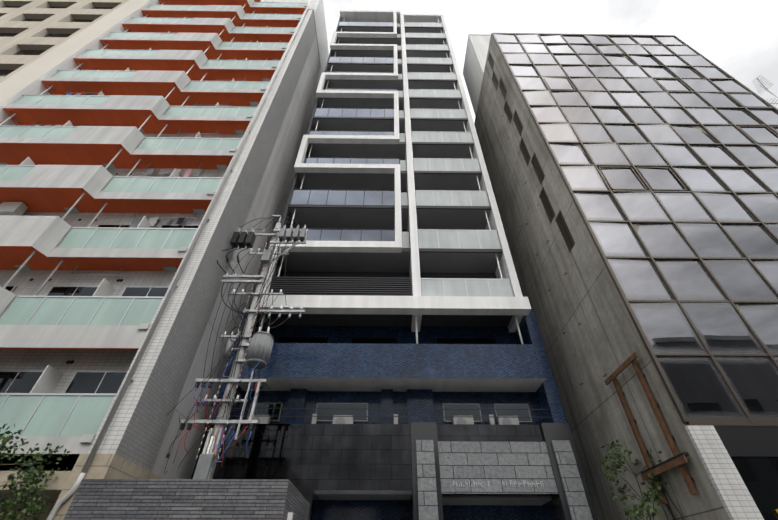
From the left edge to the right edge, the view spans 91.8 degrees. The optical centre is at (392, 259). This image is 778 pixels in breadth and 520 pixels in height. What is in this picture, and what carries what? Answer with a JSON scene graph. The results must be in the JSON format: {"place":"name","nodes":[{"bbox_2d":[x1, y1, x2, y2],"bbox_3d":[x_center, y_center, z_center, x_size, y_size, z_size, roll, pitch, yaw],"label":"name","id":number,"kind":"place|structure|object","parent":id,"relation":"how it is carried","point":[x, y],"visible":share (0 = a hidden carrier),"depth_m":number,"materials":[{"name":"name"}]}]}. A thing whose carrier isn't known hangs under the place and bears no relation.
{"place":"outdoors","nodes":[
{"label":"outdoors","id":0,"kind":"place"},
{"bbox_2d":[191,10,596,519],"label":"apartment building","id":1,"kind":"structure","parent":0,"point":[406,372],"depth_m":14.52,"materials":[{"name":"white concrete"}]},
{"bbox_2d":[323,0,777,121],"label":"sky","id":2,"kind":"structure","parent":0,"point":[740,37],"materials":[{"name":"white"}]},
{"bbox_2d":[752,75,777,107],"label":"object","id":3,"kind":"structure","parent":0,"point":[765,88],"depth_m":30.91,"materials":[{"name":"metal"}]},
{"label":"pavement","id":4,"kind":"structure","parent":0,"visible":0},
{"bbox_2d":[0,423,69,519],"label":"street tree","id":5,"kind":"object","parent":4,"relation":"on","point":[31,480],"visible":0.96,"depth_m":7.48,"materials":[{"name":"green plant"}]},
{"bbox_2d":[0,0,328,519],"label":"apartment building","id":6,"kind":"structure","parent":4,"relation":"on","point":[149,150],"depth_m":14.69,"materials":[{"name":"white concrete"}]},
{"bbox_2d":[63,479,309,519],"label":"brick wall","id":7,"kind":"structure","parent":4,"relation":"on","point":[189,499],"depth_m":6.60,"materials":[{"name":"grey brick"}]},
{"bbox_2d":[164,215,308,478],"bbox_3d":[-4.499,3.647,11.552,3.798,13.750,2.335,0,-41,-1],"label":"utility pole","id":8,"kind":"object","parent":4,"relation":"on","point":[259,346],"visible":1,"depth_m":11.20,"materials":[{"name":"concrete"}]},
{"bbox_2d":[474,35,742,519],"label":"concrete wall","id":9,"kind":"structure","parent":4,"relation":"on","point":[597,344],"depth_m":13.71,"materials":[{"name":"concrete"}]},
{"bbox_2d":[463,33,777,519],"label":"office building","id":10,"kind":"structure","parent":4,"relation":"on","point":[691,263],"depth_m":14.10,"materials":[{"name":"black glass"}]},
{"bbox_2d":[600,439,666,519],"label":"tree","id":11,"kind":"object","parent":4,"relation":"on","point":[638,510],"visible":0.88,"depth_m":9.70,"materials":[{"name":"green plant"}]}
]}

